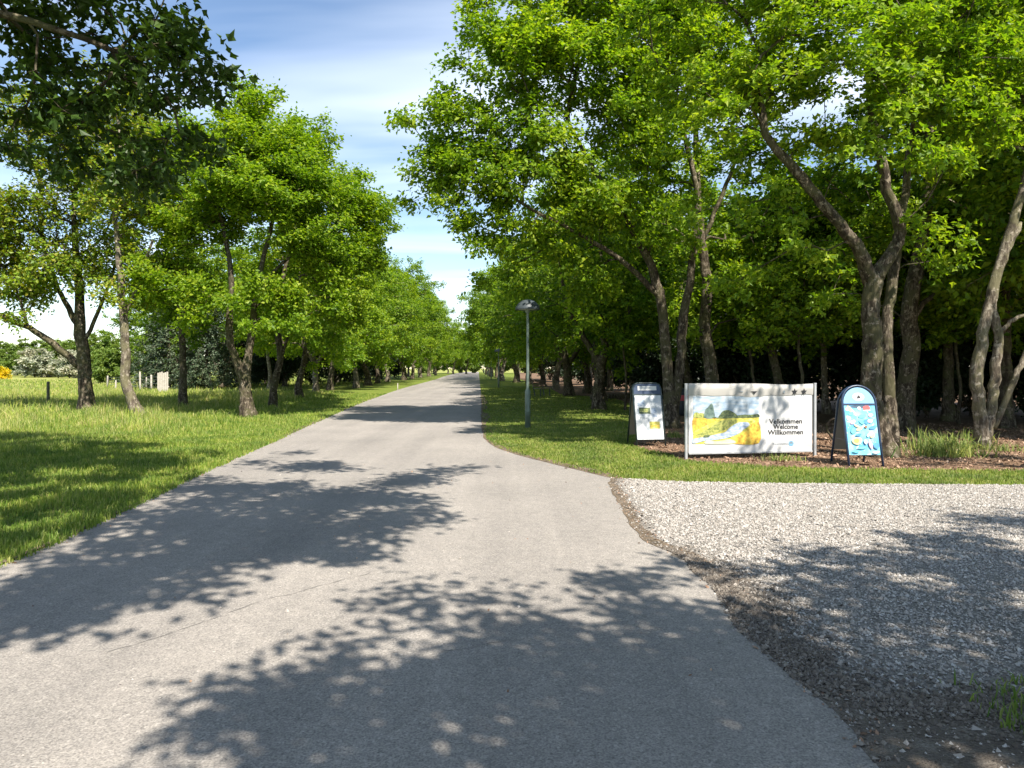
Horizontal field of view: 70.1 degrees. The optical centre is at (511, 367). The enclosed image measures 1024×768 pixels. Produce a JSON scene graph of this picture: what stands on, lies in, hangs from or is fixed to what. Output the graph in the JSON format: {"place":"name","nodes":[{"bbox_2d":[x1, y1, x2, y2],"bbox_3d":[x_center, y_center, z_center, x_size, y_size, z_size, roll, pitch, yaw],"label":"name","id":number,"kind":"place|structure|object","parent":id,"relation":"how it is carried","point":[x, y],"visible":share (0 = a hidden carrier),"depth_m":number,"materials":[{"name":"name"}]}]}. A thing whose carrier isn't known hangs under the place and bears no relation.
{"place":"outdoors","nodes":[
{"label":"outdoors","id":0,"kind":"place"},
{"bbox_2d":[0,386,344,453],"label":"tall grass","id":1,"kind":"structure","parent":0,"point":[116,408],"depth_m":25.95,"materials":[{"name":"green plant"}]},
{"bbox_2d":[0,373,454,567],"bbox_3d":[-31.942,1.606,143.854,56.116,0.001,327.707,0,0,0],"label":"lawn verge","id":2,"kind":"structure","parent":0,"point":[385,387],"depth_m":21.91,"materials":[{"name":"plant"}]},
{"bbox_2d":[0,72,178,410],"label":"verge tree","id":3,"kind":"object","parent":2,"relation":"on","point":[26,281],"visible":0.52,"depth_m":25.82,"materials":[{"name":"green plant"}]},
{"bbox_2d":[90,347,116,376],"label":"hedge shrub","id":4,"kind":"object","parent":2,"relation":"on","point":[101,351],"visible":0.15,"depth_m":92.69,"materials":[{"name":"green plant"}]},
{"bbox_2d":[92,343,132,382],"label":"hedge shrub","id":5,"kind":"object","parent":2,"relation":"on","point":[109,362],"visible":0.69,"depth_m":75.44,"materials":[{"name":"green plant"}]},
{"bbox_2d":[0,0,259,217],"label":"overhanging tree","id":6,"kind":"object","parent":2,"relation":"on","point":[163,47],"visible":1,"depth_m":8.63,"materials":[{"name":"green plant"}]},
{"bbox_2d":[96,283,168,343],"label":"avenue tree","id":7,"kind":"object","parent":2,"relation":"on","point":[115,320],"visible":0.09,"depth_m":85.70,"materials":[{"name":"green plant"}]},
{"bbox_2d":[62,50,208,415],"bbox_3d":[-12.579,-4.205,23.908,4.678,11.979,4.338,0,0,30],"label":"verge tree","id":8,"kind":"object","parent":2,"relation":"on","point":[120,299],"visible":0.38,"depth_m":22.97,"materials":[{"name":"green plant"}]},
{"bbox_2d":[130,341,173,379],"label":"hedge shrub","id":9,"kind":"object","parent":2,"relation":"on","point":[138,367],"visible":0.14,"depth_m":74.90,"materials":[{"name":"green plant"}]},
{"bbox_2d":[128,304,192,379],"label":"woodland tree","id":10,"kind":"object","parent":2,"relation":"on","point":[140,336],"visible":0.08,"depth_m":73.42,"materials":[{"name":"green plant"}]},
{"bbox_2d":[157,372,168,391],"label":"board fence","id":11,"kind":"object","parent":2,"relation":"on","point":[161,379],"visible":0.79,"depth_m":49.46,"materials":[{"name":"wood"}]},
{"bbox_2d":[116,287,215,388],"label":"conifer","id":12,"kind":"object","parent":2,"relation":"on","point":[159,361],"visible":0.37,"depth_m":55.99,"materials":[{"name":"green plant"}]},
{"bbox_2d":[0,378,384,396],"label":"meadow grass","id":13,"kind":"structure","parent":2,"relation":"on","point":[12,383],"depth_m":63.67,"materials":[{"name":"green plant"}]},
{"bbox_2d":[138,118,254,407],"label":"verge tree","id":14,"kind":"object","parent":2,"relation":"on","point":[182,388],"visible":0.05,"depth_m":28.75,"materials":[{"name":"green plant"}]},
{"bbox_2d":[149,237,252,387],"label":"avenue tree","id":15,"kind":"object","parent":2,"relation":"on","point":[218,246],"visible":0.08,"depth_m":59.68,"materials":[{"name":"green plant"}]},
{"bbox_2d":[163,299,242,389],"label":"conifer","id":16,"kind":"object","parent":2,"relation":"on","point":[205,374],"visible":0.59,"depth_m":54.31,"materials":[{"name":"green plant"}]},
{"bbox_2d":[221,339,264,384],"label":"evergreen shrub","id":17,"kind":"object","parent":2,"relation":"on","point":[243,347],"visible":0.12,"depth_m":60.89,"materials":[{"name":"green plant"}]},
{"bbox_2d":[218,254,277,388],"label":"woodland tree","id":18,"kind":"object","parent":2,"relation":"on","point":[268,365],"visible":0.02,"depth_m":51.56,"materials":[{"name":"green plant"}]},
{"bbox_2d":[117,69,398,416],"bbox_3d":[-8.205,-4.184,24.408,8.312,11.824,5.999,0,0,0],"label":"verge tree","id":19,"kind":"object","parent":2,"relation":"on","point":[292,181],"visible":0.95,"depth_m":23.55,"materials":[{"name":"green plant"}]},
{"bbox_2d":[242,348,300,385],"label":"evergreen shrub","id":20,"kind":"object","parent":2,"relation":"on","point":[259,365],"visible":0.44,"depth_m":58.32,"materials":[{"name":"green plant"}]},
{"bbox_2d":[205,213,360,396],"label":"avenue tree","id":21,"kind":"object","parent":2,"relation":"on","point":[270,342],"visible":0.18,"depth_m":38.18,"materials":[{"name":"green plant"}]},
{"bbox_2d":[237,271,379,390],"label":"avenue tree","id":22,"kind":"object","parent":2,"relation":"on","point":[316,387],"visible":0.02,"depth_m":45.46,"materials":[{"name":"green plant"}]},
{"bbox_2d":[288,352,336,384],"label":"evergreen shrub","id":23,"kind":"object","parent":2,"relation":"on","point":[309,377],"visible":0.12,"depth_m":63.32,"materials":[{"name":"green plant"}]},
{"bbox_2d":[221,106,404,407],"bbox_3d":[-8.319,-4.656,30.701,7.605,12.773,5.550,0,0,0],"label":"verge tree","id":24,"kind":"object","parent":2,"relation":"on","point":[360,312],"visible":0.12,"depth_m":29.94,"materials":[{"name":"green plant"}]},
{"bbox_2d":[266,241,398,389],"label":"avenue tree","id":25,"kind":"object","parent":2,"relation":"on","point":[374,315],"visible":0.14,"depth_m":52.09,"materials":[{"name":"green plant"}]},
{"bbox_2d":[319,356,362,384],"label":"evergreen shrub","id":26,"kind":"object","parent":2,"relation":"on","point":[343,375],"visible":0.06,"depth_m":70.90,"materials":[{"name":"green plant"}]},
{"bbox_2d":[345,232,417,387],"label":"avenue tree","id":27,"kind":"object","parent":2,"relation":"on","point":[385,348],"visible":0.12,"depth_m":57.88,"materials":[{"name":"green plant"}]},
{"bbox_2d":[358,253,437,383],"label":"avenue tree","id":28,"kind":"object","parent":2,"relation":"on","point":[406,344],"visible":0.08,"depth_m":75.00,"materials":[{"name":"green plant"}]},
{"bbox_2d":[359,247,440,385],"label":"avenue tree","id":29,"kind":"object","parent":2,"relation":"on","point":[413,309],"visible":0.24,"depth_m":65.54,"materials":[{"name":"green plant"}]},
{"bbox_2d":[383,284,436,381],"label":"avenue tree","id":30,"kind":"object","parent":2,"relation":"on","point":[406,362],"visible":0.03,"depth_m":85.39,"materials":[{"name":"green plant"}]},
{"bbox_2d":[390,255,463,379],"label":"avenue tree","id":31,"kind":"object","parent":2,"relation":"on","point":[440,312],"visible":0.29,"depth_m":95.39,"materials":[{"name":"green plant"}]},
{"bbox_2d":[400,290,454,378],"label":"avenue tree","id":32,"kind":"object","parent":2,"relation":"on","point":[432,345],"visible":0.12,"depth_m":108.64,"materials":[{"name":"green plant"}]},
{"bbox_2d":[418,286,456,377],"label":"avenue tree","id":33,"kind":"object","parent":2,"relation":"on","point":[432,359],"visible":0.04,"depth_m":121.39,"materials":[{"name":"green plant"}]},
{"bbox_2d":[425,299,459,376],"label":"avenue tree","id":34,"kind":"object","parent":2,"relation":"on","point":[439,357],"visible":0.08,"depth_m":138.29,"materials":[{"name":"green plant"}]},
{"bbox_2d":[424,321,464,375],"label":"avenue tree","id":35,"kind":"object","parent":2,"relation":"on","point":[449,356],"visible":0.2,"depth_m":155.19,"materials":[{"name":"green plant"}]},
{"bbox_2d":[436,321,470,373],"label":"avenue tree","id":36,"kind":"object","parent":2,"relation":"on","point":[460,352],"visible":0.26,"depth_m":185.21,"materials":[{"name":"green plant"}]},
{"bbox_2d":[0,369,536,381],"bbox_3d":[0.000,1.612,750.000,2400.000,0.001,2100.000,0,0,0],"label":"meadow ground","id":37,"kind":"structure","parent":0,"point":[21,377],"depth_m":138.45,"materials":[{"name":"green plant"}]},
{"bbox_2d":[0,366,11,378],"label":"gorse bush","id":38,"kind":"object","parent":37,"relation":"on","point":[4,373],"visible":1,"depth_m":104.87,"materials":[{"name":"yellow plant"}]},
{"bbox_2d":[0,336,38,375],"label":"hedge shrub","id":39,"kind":"object","parent":37,"relation":"on","point":[12,349],"visible":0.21,"depth_m":140.08,"materials":[{"name":"green plant"}]},
{"bbox_2d":[11,347,56,377],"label":"blossom shrub","id":40,"kind":"object","parent":37,"relation":"on","point":[39,365],"visible":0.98,"depth_m":122.36,"materials":[{"name":"white plant"}]},
{"bbox_2d":[29,339,65,376],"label":"hedge shrub","id":41,"kind":"object","parent":37,"relation":"on","point":[42,343],"visible":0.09,"depth_m":134.34,"materials":[{"name":"green plant"}]},
{"bbox_2d":[46,349,77,377],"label":"blossom shrub","id":42,"kind":"object","parent":37,"relation":"on","point":[66,367],"visible":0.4,"depth_m":113.47,"materials":[{"name":"white plant"}]},
{"bbox_2d":[89,329,119,356],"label":"hedge shrub","id":43,"kind":"object","parent":37,"relation":"on","point":[94,344],"visible":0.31,"depth_m":126.72,"materials":[{"name":"green plant"}]},
{"bbox_2d":[465,362,501,372],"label":"hedge shrub","id":44,"kind":"object","parent":37,"relation":"on","point":[474,369],"visible":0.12,"depth_m":229.45,"materials":[{"name":"green plant"}]},
{"bbox_2d":[0,372,878,767],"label":"road","id":45,"kind":"structure","parent":0,"point":[598,646],"depth_m":4.47,"materials":[{"name":"grey asphalt"}]},
{"bbox_2d":[20,466,862,755],"bbox_3d":[-1.167,1.592,7.204,5.590,0.026,9.314,0,0,0],"label":"loose grit","id":46,"kind":"object","parent":45,"relation":"on","point":[287,610],"visible":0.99,"depth_m":4.86,"materials":[{"name":"grey gravel"}]},
{"bbox_2d":[0,0,973,368],"label":"sky","id":47,"kind":"structure","parent":0,"point":[357,59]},
{"bbox_2d":[479,372,1023,484],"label":"lawn","id":48,"kind":"structure","parent":0,"point":[486,381],"depth_m":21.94,"materials":[{"name":"plant"}]},
{"bbox_2d":[456,291,503,376],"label":"avenue tree","id":49,"kind":"object","parent":48,"relation":"on","point":[490,367],"visible":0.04,"depth_m":133.20,"materials":[{"name":"green plant"}]},
{"bbox_2d":[454,257,507,380],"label":"avenue tree","id":50,"kind":"object","parent":48,"relation":"on","point":[474,338],"visible":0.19,"depth_m":91.12,"materials":[{"name":"green plant"}]},
{"bbox_2d":[465,269,500,378],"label":"avenue tree","id":51,"kind":"object","parent":48,"relation":"on","point":[476,348],"visible":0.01,"depth_m":103.59,"materials":[{"name":"green plant"}]},
{"bbox_2d":[458,300,507,377],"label":"avenue tree","id":52,"kind":"object","parent":48,"relation":"on","point":[467,344],"visible":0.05,"depth_m":116.55,"materials":[{"name":"green plant"}]},
{"bbox_2d":[462,261,537,382],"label":"avenue tree","id":53,"kind":"object","parent":48,"relation":"on","point":[471,312],"visible":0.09,"depth_m":81.53,"materials":[{"name":"green plant"}]},
{"bbox_2d":[472,248,549,384],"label":"avenue tree","id":54,"kind":"object","parent":48,"relation":"on","point":[495,354],"visible":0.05,"depth_m":70.73,"materials":[{"name":"green plant"}]},
{"bbox_2d":[515,300,539,427],"bbox_3d":[0.425,-0.100,19.712,0.680,3.500,0.680,0,0,0],"label":"park lamp","id":55,"kind":"object","parent":48,"relation":"on","point":[527,306],"visible":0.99,"depth_m":19.66,"materials":[{"name":"grey metal"}]},
{"bbox_2d":[491,280,579,386],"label":"avenue tree","id":56,"kind":"object","parent":48,"relation":"on","point":[538,363],"visible":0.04,"depth_m":61.88,"materials":[{"name":"green plant"}]},
{"bbox_2d":[532,380,549,395],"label":"park bench","id":57,"kind":"object","parent":48,"relation":"on","point":[540,382],"visible":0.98,"depth_m":41.36,"materials":[{"name":"brown wood"}]},
{"bbox_2d":[478,208,617,395],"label":"avenue tree","id":58,"kind":"object","parent":48,"relation":"on","point":[493,324],"visible":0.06,"depth_m":41.63,"materials":[{"name":"green plant"}]},
{"bbox_2d":[480,394,619,476],"bbox_3d":[-0.914,1.597,27.637,1.666,0.001,34.308,0,0,-6],"label":"soil shoulder","id":59,"kind":"object","parent":48,"relation":"on","point":[505,449],"visible":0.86,"depth_m":13.80},
{"bbox_2d":[488,131,714,409],"bbox_3d":[3.378,-3.899,29.035,8.666,11.323,8.797,0,0,0],"label":"avenue tree","id":60,"kind":"object","parent":48,"relation":"on","point":[602,365],"visible":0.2,"depth_m":28.19,"materials":[{"name":"green plant"}]},
{"bbox_2d":[506,198,698,400],"bbox_3d":[4.382,-3.633,35.594,9.414,10.818,8.550,0,0,0],"label":"avenue tree","id":61,"kind":"object","parent":48,"relation":"on","point":[546,272],"visible":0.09,"depth_m":35.36,"materials":[{"name":"green plant"}]},
{"bbox_2d":[549,264,683,410],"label":"sapling","id":62,"kind":"object","parent":48,"relation":"on","point":[611,326],"visible":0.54,"depth_m":27.05,"materials":[{"name":"green plant"}]},
{"bbox_2d":[520,373,1023,470],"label":"forest floor","id":63,"kind":"structure","parent":0,"point":[933,419],"depth_m":15.11,"materials":[{"name":"brown soil"}]},
{"bbox_2d":[8,422,1023,767],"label":"leaf litter","id":64,"kind":"object","parent":63,"relation":"on","point":[822,442],"visible":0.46,"depth_m":13.01,"materials":[{"name":"brown plant"}]},
{"bbox_2d":[486,213,561,389],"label":"avenue tree","id":65,"kind":"object","parent":63,"relation":"on","point":[555,383],"visible":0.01,"depth_m":53.71,"materials":[{"name":"green plant"}]},
{"bbox_2d":[532,360,559,379],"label":"evergreen shrub","id":66,"kind":"object","parent":63,"relation":"on","point":[549,376],"visible":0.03,"depth_m":95.69,"materials":[{"name":"green plant"}]},
{"bbox_2d":[542,354,576,380],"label":"evergreen shrub","id":67,"kind":"object","parent":63,"relation":"on","point":[551,364],"visible":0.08,"depth_m":82.03,"materials":[{"name":"green plant"}]},
{"bbox_2d":[382,0,744,428],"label":"roadside tree","id":68,"kind":"object","parent":63,"relation":"on","point":[515,46],"visible":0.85,"depth_m":18.65,"materials":[{"name":"green plant"}]},
{"bbox_2d":[515,193,611,392],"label":"avenue tree","id":69,"kind":"object","parent":63,"relation":"on","point":[588,387],"visible":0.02,"depth_m":46.19,"materials":[{"name":"green plant"}]},
{"bbox_2d":[556,256,613,390],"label":"woodland tree","id":70,"kind":"object","parent":63,"relation":"on","point":[609,387],"visible":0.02,"depth_m":50.47,"materials":[{"name":"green plant"}]},
{"bbox_2d":[609,342,638,388],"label":"evergreen shrub","id":71,"kind":"object","parent":63,"relation":"on","point":[620,382],"visible":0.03,"depth_m":44.59,"materials":[{"name":"green plant"}]},
{"bbox_2d":[627,382,665,445],"bbox_3d":[2.800,0.951,15.227,0.640,1.304,0.650,0,0,-9],"label":"sandwich board","id":72,"kind":"object","parent":63,"relation":"on","point":[646,420],"visible":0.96,"depth_m":15.10,"materials":[{"name":"metal"}]},
{"bbox_2d":[608,328,704,398],"bbox_3d":[6.664,-0.460,32.905,4.860,4.379,4.139,0,0,0],"label":"evergreen shrub","id":73,"kind":"object","parent":63,"relation":"on","point":[650,370],"visible":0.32,"depth_m":32.28,"materials":[{"name":"green plant"}]},
{"bbox_2d":[596,152,757,382],"bbox_3d":[7.465,-3.601,29.917,7.183,10.719,8.122,0,0,29],"label":"woodland tree","id":74,"kind":"object","parent":63,"relation":"on","point":[687,376],"visible":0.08,"depth_m":29.21,"materials":[{"name":"green plant"}]},
{"bbox_2d":[585,0,863,382],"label":"roadside tree","id":75,"kind":"object","parent":63,"relation":"on","point":[702,331],"visible":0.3,"depth_m":21.05,"materials":[{"name":"green plant"}]},
{"bbox_2d":[692,312,800,383],"bbox_3d":[9.394,-0.500,28.933,4.599,4.464,5.047,0,0,0],"label":"evergreen shrub","id":76,"kind":"object","parent":63,"relation":"on","point":[724,360],"visible":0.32,"depth_m":28.10,"materials":[{"name":"green plant"}]},
{"bbox_2d":[665,239,828,382],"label":"sapling","id":77,"kind":"object","parent":63,"relation":"on","point":[717,335],"visible":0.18,"depth_m":22.73,"materials":[{"name":"green plant"}]},
{"bbox_2d":[684,383,816,458],"bbox_3d":[4.287,0.950,13.083,2.518,1.360,0.067,0,0,-9],"label":"welcome banner","id":78,"kind":"object","parent":63,"relation":"on","point":[732,418],"visible":1,"depth_m":13.06,"materials":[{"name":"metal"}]},
{"bbox_2d":[654,139,883,383],"bbox_3d":[8.795,-2.783,23.338,7.400,9.032,6.551,0,0,-39],"label":"woodland tree","id":79,"kind":"object","parent":63,"relation":"on","point":[720,217],"visible":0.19,"depth_m":23.06,"materials":[{"name":"green plant"}]},
{"bbox_2d":[719,319,820,396],"bbox_3d":[10.289,-0.472,29.541,4.599,4.405,5.096,0,0,5],"label":"evergreen shrub","id":80,"kind":"object","parent":63,"relation":"on","point":[792,380],"visible":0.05,"depth_m":27.95,"materials":[{"name":"green plant"}]},
{"bbox_2d":[753,452,805,460],"bbox_3d":[4.633,1.526,12.644,0.939,0.156,0.440,0,0,0],"label":"weed tuft","id":81,"kind":"object","parent":63,"relation":"on","point":[782,457],"visible":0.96,"depth_m":12.60,"materials":[{"name":"green plant"}]},
{"bbox_2d":[693,238,900,383],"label":"sapling","id":82,"kind":"object","parent":63,"relation":"on","point":[784,314],"visible":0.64,"depth_m":20.14,"materials":[{"name":"green plant"}]},
{"bbox_2d":[604,0,1023,457],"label":"roadside tree","id":83,"kind":"object","parent":63,"relation":"on","point":[875,53],"visible":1,"depth_m":12.94,"materials":[{"name":"green plant"}]},
{"bbox_2d":[737,160,910,413],"bbox_3d":[10.984,-2.727,25.834,6.260,8.926,7.158,0,0,0],"label":"woodland tree","id":84,"kind":"object","parent":63,"relation":"on","point":[826,408],"visible":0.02,"depth_m":25.37,"materials":[{"name":"green plant"}]},
{"bbox_2d":[780,307,901,401],"bbox_3d":[12.383,-0.560,26.932,5.059,4.593,5.310,0,0,1],"label":"evergreen shrub","id":85,"kind":"object","parent":63,"relation":"on","point":[846,357],"visible":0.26,"depth_m":26.39,"materials":[{"name":"green plant"}]},
{"bbox_2d":[830,385,883,466],"bbox_3d":[5.731,0.940,12.142,0.596,1.328,0.655,0,0,-2],"label":"sandwich board","id":86,"kind":"object","parent":63,"relation":"on","point":[856,431],"visible":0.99,"depth_m":12.01,"materials":[{"name":"blue plastic"}]},
{"bbox_2d":[817,285,900,405],"bbox_3d":[14.309,-1.056,28.507,5.519,5.648,6.446,0,0,-10],"label":"evergreen shrub","id":87,"kind":"object","parent":63,"relation":"on","point":[836,385],"visible":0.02,"depth_m":28.37,"materials":[{"name":"green plant"}]},
{"bbox_2d":[758,0,1022,431],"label":"roadside tree","id":88,"kind":"object","parent":63,"relation":"on","point":[906,382],"visible":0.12,"depth_m":18.82,"materials":[{"name":"green plant"}]},
{"bbox_2d":[900,425,938,450],"bbox_3d":[7.933,1.347,14.285,0.901,0.513,0.678,0,0,-23],"label":"daylily clump","id":89,"kind":"object","parent":63,"relation":"on","point":[913,444],"visible":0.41,"depth_m":14.28,"materials":[{"name":"green plant"}]},
{"bbox_2d":[818,103,1023,428],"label":"woodland tree","id":90,"kind":"object","parent":63,"relation":"on","point":[1008,420],"visible":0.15,"depth_m":19.51,"materials":[{"name":"green plant"}]},
{"bbox_2d":[826,126,1023,421],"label":"woodland tree","id":91,"kind":"object","parent":63,"relation":"on","point":[948,411],"visible":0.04,"depth_m":21.83,"materials":[{"name":"green plant"}]},
{"bbox_2d":[891,428,1001,457],"bbox_3d":[7.684,1.354,13.391,3.066,0.499,1.896,0,0,0],"label":"daylily clump","id":92,"kind":"object","parent":63,"relation":"on","point":[934,448],"visible":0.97,"depth_m":13.17,"materials":[{"name":"green plant"}]},
{"bbox_2d":[873,244,1023,423],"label":"sapling","id":93,"kind":"object","parent":63,"relation":"on","point":[946,326],"visible":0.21,"depth_m":20.41,"materials":[{"name":"green plant"}]},
{"bbox_2d":[879,0,1023,449],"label":"roadside tree","id":94,"kind":"object","parent":63,"relation":"on","point":[987,420],"visible":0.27,"depth_m":14.34,"materials":[{"name":"green plant"}]},
{"bbox_2d":[887,61,1023,327],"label":"woodland tree","id":95,"kind":"object","parent":63,"relation":"on","point":[1008,278],"visible":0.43,"depth_m":16.61,"materials":[{"name":"green plant"}]},
{"bbox_2d":[900,310,1023,415],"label":"evergreen shrub","id":96,"kind":"object","parent":63,"relation":"on","point":[968,402],"visible":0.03,"depth_m":23.70,"materials":[{"name":"green plant"}]},
{"bbox_2d":[982,442,1023,452],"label":"weed tuft","id":97,"kind":"object","parent":63,"relation":"on","point":[1003,448],"visible":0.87,"depth_m":14.01,"materials":[{"name":"green plant"}]},
{"bbox_2d":[1012,352,1023,416],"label":"evergreen shrub","id":98,"kind":"object","parent":63,"relation":"on","point":[1020,383],"visible":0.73,"depth_m":21.60,"materials":[{"name":"green plant"}]},
{"bbox_2d":[610,477,1023,767],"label":"gravel yard","id":99,"kind":"structure","parent":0,"point":[960,665],"depth_m":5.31,"materials":[{"name":"grey gravel"}]},
{"bbox_2d":[608,477,712,575],"bbox_3d":[1.414,1.596,8.129,0.432,0.001,5.041,0,0,0],"label":"soil shoulder","id":100,"kind":"object","parent":99,"relation":"on","point":[630,518],"visible":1,"depth_m":7.49},
{"bbox_2d":[610,478,1023,761],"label":"soil crumbs","id":101,"kind":"object","parent":99,"relation":"on","point":[784,646],"visible":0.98,"depth_m":3.80,"materials":[{"name":"brown soil"}]},
{"bbox_2d":[669,551,1023,767],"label":"bare earth","id":102,"kind":"structure","parent":99,"relation":"on","point":[944,756],"depth_m":3.12,"materials":[{"name":"brown soil"}]},
{"bbox_2d":[939,669,1023,734],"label":"corner grass","id":103,"kind":"structure","parent":102,"relation":"on","point":[1014,703],"depth_m":3.42,"materials":[{"name":"green plant"}]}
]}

